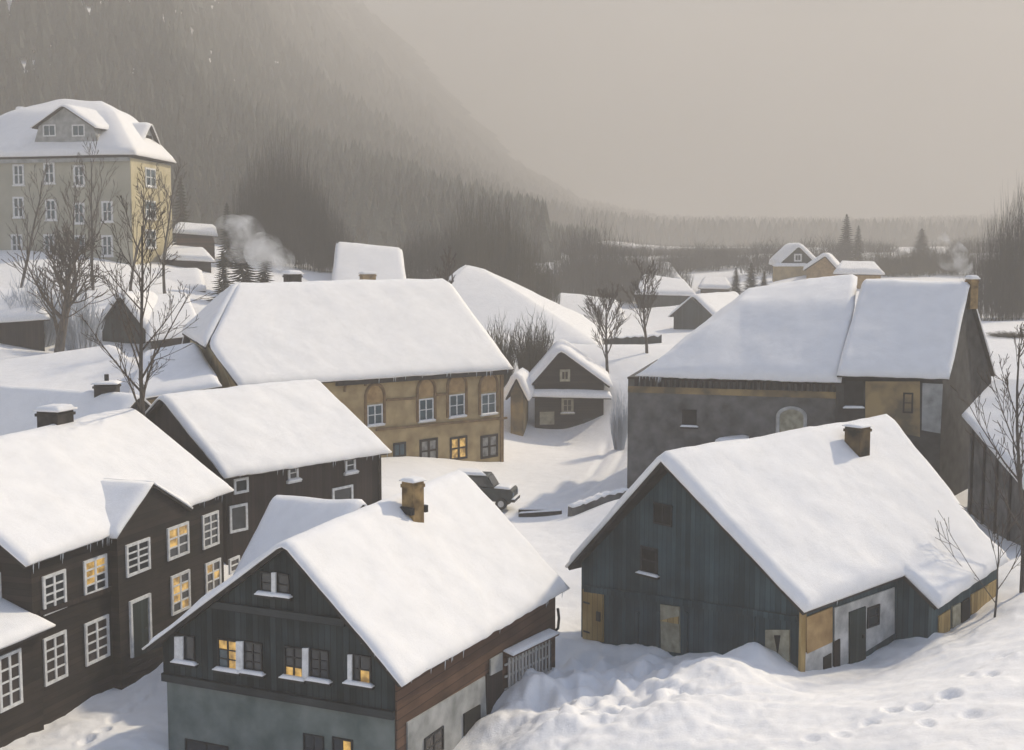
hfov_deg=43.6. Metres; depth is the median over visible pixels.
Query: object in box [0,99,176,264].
villa
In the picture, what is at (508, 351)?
shrub
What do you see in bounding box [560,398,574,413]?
window
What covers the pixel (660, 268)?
misty tree
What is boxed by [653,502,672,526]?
window
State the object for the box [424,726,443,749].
window
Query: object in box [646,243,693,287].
misty tree
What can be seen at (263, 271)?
spruce
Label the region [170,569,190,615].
window
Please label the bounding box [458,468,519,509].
parked car
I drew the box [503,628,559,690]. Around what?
lath rack
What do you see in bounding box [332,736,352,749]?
window
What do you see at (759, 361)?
stone barn
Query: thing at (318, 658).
window
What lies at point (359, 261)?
farmhouse
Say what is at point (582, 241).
misty tree
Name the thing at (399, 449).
window
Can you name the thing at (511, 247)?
misty tree
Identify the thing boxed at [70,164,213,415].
bare tree
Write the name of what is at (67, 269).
bare tree
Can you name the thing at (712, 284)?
farmhouse
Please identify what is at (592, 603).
board door
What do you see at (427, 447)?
window
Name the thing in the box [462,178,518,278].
misty tree
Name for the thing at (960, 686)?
ground
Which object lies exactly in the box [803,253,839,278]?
yellow house
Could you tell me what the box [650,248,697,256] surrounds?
misty tree
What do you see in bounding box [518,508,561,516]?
plank bridge
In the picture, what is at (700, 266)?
misty tree
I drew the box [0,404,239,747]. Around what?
log house
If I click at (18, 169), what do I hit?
window
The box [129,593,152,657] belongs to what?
door
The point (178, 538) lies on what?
window
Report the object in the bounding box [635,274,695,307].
farmhouse
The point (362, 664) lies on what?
window
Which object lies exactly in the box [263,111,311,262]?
misty tree
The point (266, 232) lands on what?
misty tree
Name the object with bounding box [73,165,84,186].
window
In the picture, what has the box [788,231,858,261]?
misty tree
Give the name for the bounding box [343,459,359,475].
window
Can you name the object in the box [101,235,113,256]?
window
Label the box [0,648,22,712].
window
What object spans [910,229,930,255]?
spruce
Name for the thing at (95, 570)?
window
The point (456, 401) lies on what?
window
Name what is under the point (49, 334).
frosted shrub
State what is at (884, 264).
misty tree
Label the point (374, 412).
window
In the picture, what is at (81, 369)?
farmhouse
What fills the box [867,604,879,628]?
window
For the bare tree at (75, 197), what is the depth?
122.76 m
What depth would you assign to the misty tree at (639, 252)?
331.93 m
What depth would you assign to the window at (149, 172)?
150.65 m
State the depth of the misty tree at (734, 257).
286.20 m
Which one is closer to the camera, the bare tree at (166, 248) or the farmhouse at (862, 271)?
the bare tree at (166, 248)
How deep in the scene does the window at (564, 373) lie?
109.96 m
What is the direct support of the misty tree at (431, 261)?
on the ground
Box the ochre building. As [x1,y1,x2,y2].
[182,270,512,461]
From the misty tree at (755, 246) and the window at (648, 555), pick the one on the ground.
the misty tree at (755, 246)
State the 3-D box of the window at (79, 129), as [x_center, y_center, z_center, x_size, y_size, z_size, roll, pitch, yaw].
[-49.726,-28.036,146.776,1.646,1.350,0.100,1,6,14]
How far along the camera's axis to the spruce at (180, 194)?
174.32 m
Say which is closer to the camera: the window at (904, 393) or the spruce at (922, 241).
the window at (904, 393)
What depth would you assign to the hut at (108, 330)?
114.54 m
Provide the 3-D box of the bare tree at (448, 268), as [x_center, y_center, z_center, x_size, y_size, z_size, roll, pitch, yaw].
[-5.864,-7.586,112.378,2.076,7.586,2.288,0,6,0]
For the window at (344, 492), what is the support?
in the cottage at (257, 448)
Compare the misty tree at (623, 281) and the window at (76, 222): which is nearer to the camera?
the window at (76, 222)
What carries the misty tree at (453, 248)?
on the ground
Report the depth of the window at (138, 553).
49.65 m
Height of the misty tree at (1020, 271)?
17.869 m
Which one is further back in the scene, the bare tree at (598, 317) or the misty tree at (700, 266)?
the misty tree at (700, 266)
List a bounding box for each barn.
[627,274,995,495]
[668,291,738,329]
[962,378,1023,545]
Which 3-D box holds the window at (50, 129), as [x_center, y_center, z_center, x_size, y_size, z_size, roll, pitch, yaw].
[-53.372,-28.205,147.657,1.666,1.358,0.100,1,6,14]
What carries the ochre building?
on the ground
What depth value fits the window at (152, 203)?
150.56 m
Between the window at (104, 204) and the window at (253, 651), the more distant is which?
the window at (104, 204)
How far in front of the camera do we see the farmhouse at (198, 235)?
166.97 m
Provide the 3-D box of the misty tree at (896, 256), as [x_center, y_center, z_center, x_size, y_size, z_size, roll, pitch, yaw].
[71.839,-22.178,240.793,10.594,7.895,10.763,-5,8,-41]
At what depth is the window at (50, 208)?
147.22 m
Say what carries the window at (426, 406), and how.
in the ochre building
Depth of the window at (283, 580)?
39.45 m
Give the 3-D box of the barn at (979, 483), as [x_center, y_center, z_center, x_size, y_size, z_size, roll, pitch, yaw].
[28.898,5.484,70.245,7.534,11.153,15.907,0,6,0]
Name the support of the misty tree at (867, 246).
on the ground
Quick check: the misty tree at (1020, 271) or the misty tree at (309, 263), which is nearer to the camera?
the misty tree at (1020, 271)
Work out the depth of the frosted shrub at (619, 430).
100.66 m
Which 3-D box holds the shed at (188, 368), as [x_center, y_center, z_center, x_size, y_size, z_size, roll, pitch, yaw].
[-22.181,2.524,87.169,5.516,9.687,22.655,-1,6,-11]
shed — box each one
[129,343,221,403]
[504,367,534,435]
[715,435,748,441]
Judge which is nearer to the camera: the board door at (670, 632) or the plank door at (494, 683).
the plank door at (494, 683)
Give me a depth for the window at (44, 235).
147.72 m
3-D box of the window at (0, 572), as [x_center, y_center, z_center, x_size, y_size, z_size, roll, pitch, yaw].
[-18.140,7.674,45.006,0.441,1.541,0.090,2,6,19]
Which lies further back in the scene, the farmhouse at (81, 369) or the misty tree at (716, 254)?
the misty tree at (716, 254)
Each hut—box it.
[0,288,49,350]
[96,290,157,343]
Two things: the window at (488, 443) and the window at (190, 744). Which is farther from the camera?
the window at (488, 443)
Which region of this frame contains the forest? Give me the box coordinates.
[0,0,1023,262]
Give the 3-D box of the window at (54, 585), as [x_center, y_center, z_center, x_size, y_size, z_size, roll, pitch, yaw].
[-16.311,7.743,45.634,0.090,1.411,1.224,2,6,19]
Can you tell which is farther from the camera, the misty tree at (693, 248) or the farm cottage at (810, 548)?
the misty tree at (693, 248)
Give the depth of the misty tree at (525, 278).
172.63 m
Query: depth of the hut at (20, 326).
109.23 m
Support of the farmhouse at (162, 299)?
on the ground
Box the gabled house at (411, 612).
[142,470,569,749]
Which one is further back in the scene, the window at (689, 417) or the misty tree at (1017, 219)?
the misty tree at (1017, 219)
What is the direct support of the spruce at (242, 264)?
on the ground
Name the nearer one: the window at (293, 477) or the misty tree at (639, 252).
the window at (293, 477)
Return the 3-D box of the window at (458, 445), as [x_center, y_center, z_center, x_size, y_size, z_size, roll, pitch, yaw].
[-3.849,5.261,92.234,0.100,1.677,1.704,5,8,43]
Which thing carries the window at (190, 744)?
in the gabled house at (411, 612)
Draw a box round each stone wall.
[568,487,627,516]
[603,334,661,343]
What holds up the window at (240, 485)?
in the cottage at (257, 448)
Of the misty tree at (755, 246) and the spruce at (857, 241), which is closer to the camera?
the spruce at (857, 241)
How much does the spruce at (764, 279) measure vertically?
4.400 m
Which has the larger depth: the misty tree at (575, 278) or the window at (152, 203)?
the misty tree at (575, 278)
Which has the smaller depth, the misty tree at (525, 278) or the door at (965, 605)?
the door at (965, 605)
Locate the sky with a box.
[357,0,1023,218]
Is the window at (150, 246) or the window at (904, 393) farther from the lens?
the window at (150, 246)
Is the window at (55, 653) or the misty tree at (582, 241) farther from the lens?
the misty tree at (582, 241)
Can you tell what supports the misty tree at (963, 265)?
on the ground
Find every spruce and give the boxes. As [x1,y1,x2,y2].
[172,176,190,244]
[209,251,234,301]
[215,202,237,266]
[227,227,258,282]
[254,246,274,282]
[727,268,742,294]
[740,263,758,289]
[761,271,765,285]
[837,214,858,261]
[852,225,864,260]
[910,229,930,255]
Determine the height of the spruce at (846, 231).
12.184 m
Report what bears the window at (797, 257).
in the yellow house at (788, 260)
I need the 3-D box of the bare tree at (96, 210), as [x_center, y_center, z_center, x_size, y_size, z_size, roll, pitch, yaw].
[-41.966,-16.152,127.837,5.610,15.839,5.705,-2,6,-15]
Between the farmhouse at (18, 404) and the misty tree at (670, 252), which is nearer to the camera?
the farmhouse at (18, 404)
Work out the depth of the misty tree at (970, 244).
326.78 m
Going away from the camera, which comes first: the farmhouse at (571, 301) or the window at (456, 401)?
the window at (456, 401)
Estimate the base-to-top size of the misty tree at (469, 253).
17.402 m
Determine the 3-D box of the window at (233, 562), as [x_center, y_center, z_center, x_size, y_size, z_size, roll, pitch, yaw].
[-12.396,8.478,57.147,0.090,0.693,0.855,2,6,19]
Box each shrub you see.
[0,259,72,346]
[56,274,106,350]
[485,313,520,386]
[508,303,554,371]
[609,382,627,449]
[935,487,1023,617]
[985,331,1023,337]
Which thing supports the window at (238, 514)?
in the cottage at (257, 448)
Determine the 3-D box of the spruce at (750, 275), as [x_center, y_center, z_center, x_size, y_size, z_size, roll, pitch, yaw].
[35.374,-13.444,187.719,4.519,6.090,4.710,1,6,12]
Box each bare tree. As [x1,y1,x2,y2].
[1,220,115,352]
[6,156,52,287]
[50,177,95,295]
[59,132,118,289]
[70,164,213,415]
[113,170,176,290]
[144,157,193,293]
[434,245,456,283]
[578,281,630,372]
[621,259,662,352]
[950,322,1023,592]
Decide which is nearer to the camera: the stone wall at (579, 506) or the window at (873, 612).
the window at (873, 612)
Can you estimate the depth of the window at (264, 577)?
39.73 m
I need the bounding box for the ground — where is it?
[0,0,1023,749]
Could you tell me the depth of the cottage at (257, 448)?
62.29 m
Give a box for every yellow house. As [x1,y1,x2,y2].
[769,243,815,281]
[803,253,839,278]
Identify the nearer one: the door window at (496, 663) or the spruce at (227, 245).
the door window at (496, 663)
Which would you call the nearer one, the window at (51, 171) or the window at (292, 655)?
the window at (292, 655)
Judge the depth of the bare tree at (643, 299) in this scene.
121.42 m
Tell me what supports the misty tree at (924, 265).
on the ground
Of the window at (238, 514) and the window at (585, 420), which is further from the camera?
the window at (585, 420)
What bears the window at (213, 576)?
in the log house at (111, 548)
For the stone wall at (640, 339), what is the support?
on the ground
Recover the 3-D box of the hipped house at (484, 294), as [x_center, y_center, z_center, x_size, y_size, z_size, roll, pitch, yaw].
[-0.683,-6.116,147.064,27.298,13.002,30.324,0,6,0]
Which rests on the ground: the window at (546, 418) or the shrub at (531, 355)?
the shrub at (531, 355)
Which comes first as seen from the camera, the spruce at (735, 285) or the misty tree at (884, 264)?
the spruce at (735, 285)
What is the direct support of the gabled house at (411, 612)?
on the ground
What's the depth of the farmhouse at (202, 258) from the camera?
148.95 m
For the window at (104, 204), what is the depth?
145.54 m
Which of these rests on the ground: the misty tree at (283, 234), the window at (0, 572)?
the misty tree at (283, 234)
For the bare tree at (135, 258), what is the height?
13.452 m
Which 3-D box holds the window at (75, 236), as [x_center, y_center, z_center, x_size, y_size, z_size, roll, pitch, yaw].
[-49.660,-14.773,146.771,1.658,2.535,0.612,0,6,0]
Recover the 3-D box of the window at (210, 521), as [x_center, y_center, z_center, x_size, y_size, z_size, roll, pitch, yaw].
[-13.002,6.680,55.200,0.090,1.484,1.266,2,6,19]
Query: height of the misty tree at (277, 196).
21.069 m
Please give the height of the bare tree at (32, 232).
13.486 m
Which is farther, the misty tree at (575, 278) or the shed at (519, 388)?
the misty tree at (575, 278)
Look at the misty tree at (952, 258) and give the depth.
242.86 m
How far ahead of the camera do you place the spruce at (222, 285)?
131.37 m
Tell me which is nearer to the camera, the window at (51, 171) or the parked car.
the parked car
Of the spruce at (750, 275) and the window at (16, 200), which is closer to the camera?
the window at (16, 200)
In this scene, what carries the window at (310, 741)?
in the gabled house at (411, 612)
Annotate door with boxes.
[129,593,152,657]
[463,705,480,735]
[486,670,503,714]
[582,589,603,641]
[660,604,680,652]
[776,406,806,432]
[849,606,865,663]
[961,597,969,622]
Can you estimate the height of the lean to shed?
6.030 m
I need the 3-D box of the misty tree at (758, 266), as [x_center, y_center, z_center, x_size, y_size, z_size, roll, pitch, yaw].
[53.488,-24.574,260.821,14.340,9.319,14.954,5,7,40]
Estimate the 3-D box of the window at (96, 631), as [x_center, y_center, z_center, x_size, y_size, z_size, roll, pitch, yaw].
[-15.566,9.943,48.030,0.090,1.618,1.401,2,6,19]
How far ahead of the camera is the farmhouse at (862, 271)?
197.87 m
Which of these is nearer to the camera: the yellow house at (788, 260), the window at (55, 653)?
the window at (55, 653)
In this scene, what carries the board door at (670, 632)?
in the farm cottage at (810, 548)
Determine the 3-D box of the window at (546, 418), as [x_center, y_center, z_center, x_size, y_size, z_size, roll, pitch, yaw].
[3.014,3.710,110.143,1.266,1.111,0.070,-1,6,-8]
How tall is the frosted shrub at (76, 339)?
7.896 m
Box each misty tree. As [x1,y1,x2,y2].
[229,146,282,263]
[244,115,294,263]
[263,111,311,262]
[274,138,329,267]
[292,168,344,271]
[311,204,354,272]
[396,238,430,278]
[403,216,452,278]
[424,212,472,278]
[440,180,495,272]
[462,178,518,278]
[483,199,537,287]
[500,215,550,297]
[524,244,561,304]
[540,222,600,296]
[557,212,624,300]
[578,214,640,302]
[582,243,632,252]
[595,230,657,303]
[613,246,659,256]
[622,238,676,279]
[631,243,683,254]
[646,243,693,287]
[648,247,723,271]
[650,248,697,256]
[665,237,743,268]
[673,243,737,254]
[694,245,761,265]
[721,240,782,253]
[736,237,808,274]
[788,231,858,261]
[828,238,898,252]
[847,246,902,276]
[867,238,921,275]
[883,246,941,276]
[903,239,958,273]
[922,243,976,272]
[939,237,989,275]
[942,233,1014,252]
[959,216,1023,320]
[978,184,1023,319]
[996,171,1023,317]
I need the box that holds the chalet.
[529,339,612,428]
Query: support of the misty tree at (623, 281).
on the ground
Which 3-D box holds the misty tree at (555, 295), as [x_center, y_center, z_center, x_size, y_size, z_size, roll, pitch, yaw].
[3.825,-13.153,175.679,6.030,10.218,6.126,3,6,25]
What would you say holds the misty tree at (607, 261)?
on the ground
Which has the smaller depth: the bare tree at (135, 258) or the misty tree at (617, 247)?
the bare tree at (135, 258)
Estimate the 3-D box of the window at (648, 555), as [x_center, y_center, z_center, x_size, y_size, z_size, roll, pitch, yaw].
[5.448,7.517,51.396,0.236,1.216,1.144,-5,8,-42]
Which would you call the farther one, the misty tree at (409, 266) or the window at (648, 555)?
the misty tree at (409, 266)
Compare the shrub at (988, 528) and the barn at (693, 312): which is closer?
the shrub at (988, 528)
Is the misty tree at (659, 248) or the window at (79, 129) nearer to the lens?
the window at (79, 129)
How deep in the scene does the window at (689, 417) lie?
80.24 m
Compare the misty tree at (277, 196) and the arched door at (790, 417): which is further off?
the misty tree at (277, 196)
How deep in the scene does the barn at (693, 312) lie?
164.60 m
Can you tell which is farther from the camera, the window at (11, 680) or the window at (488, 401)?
the window at (488, 401)
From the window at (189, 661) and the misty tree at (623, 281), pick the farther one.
the misty tree at (623, 281)
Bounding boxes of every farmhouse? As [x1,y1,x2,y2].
[0,345,137,392]
[0,374,150,435]
[145,267,205,291]
[146,292,195,348]
[160,245,215,272]
[173,222,217,258]
[332,242,405,279]
[555,293,626,319]
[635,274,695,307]
[649,261,681,278]
[687,276,710,281]
[698,276,731,292]
[833,261,884,288]
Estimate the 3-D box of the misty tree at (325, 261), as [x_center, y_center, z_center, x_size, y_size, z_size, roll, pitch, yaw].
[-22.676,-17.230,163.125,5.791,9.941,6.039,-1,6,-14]
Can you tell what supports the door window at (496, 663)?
in the gabled house at (411, 612)
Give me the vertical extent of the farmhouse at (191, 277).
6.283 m
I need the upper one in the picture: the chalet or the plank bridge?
the chalet
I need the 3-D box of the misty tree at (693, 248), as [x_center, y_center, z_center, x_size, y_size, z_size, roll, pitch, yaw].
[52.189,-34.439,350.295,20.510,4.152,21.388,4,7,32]
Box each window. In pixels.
[0,572,1,597]
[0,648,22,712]
[11,234,22,249]
[12,164,25,186]
[12,197,24,218]
[42,569,66,615]
[42,630,67,686]
[43,124,55,136]
[43,162,55,184]
[43,234,54,252]
[44,199,57,220]
[72,124,84,136]
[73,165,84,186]
[73,203,85,224]
[74,235,84,255]
[83,553,107,594]
[84,614,109,666]
[101,201,113,222]
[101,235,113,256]
[125,537,150,577]
[145,167,157,187]
[145,200,157,219]
[145,229,155,248]
[166,521,189,560]
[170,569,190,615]
[170,633,198,668]
[185,738,227,749]
[201,510,219,549]
[205,558,221,593]
[212,638,240,676]
[228,555,239,574]
[229,503,247,533]
[233,477,248,494]
[237,640,265,678]
[254,571,273,599]
[270,573,292,600]
[278,645,304,683]
[286,468,302,483]
[303,733,323,749]
[304,648,332,686]
[332,484,352,498]
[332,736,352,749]
[342,653,374,690]
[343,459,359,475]
[367,404,384,427]
[393,442,405,456]
[418,398,435,422]
[419,437,437,457]
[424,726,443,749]
[448,393,466,418]
[450,435,467,459]
[480,393,497,415]
[480,433,497,458]
[490,652,502,675]
[540,412,553,424]
[560,369,569,381]
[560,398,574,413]
[583,418,594,423]
[635,545,659,579]
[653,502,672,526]
[680,409,697,428]
[794,254,801,261]
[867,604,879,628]
[903,392,912,412]
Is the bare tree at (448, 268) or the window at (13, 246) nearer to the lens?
the bare tree at (448, 268)
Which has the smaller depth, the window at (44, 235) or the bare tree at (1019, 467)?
the bare tree at (1019, 467)
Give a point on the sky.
(865, 109)
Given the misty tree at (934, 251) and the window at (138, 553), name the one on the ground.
the misty tree at (934, 251)
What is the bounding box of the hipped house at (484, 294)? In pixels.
[448,265,612,344]
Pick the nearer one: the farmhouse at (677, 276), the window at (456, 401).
the window at (456, 401)
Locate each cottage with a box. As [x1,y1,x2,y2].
[145,379,391,564]
[565,414,1009,671]
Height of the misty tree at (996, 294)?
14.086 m
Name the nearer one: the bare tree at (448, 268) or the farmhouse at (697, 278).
the bare tree at (448, 268)
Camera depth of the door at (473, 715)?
42.64 m
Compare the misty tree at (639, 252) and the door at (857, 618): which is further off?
the misty tree at (639, 252)
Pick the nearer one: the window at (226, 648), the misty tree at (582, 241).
the window at (226, 648)

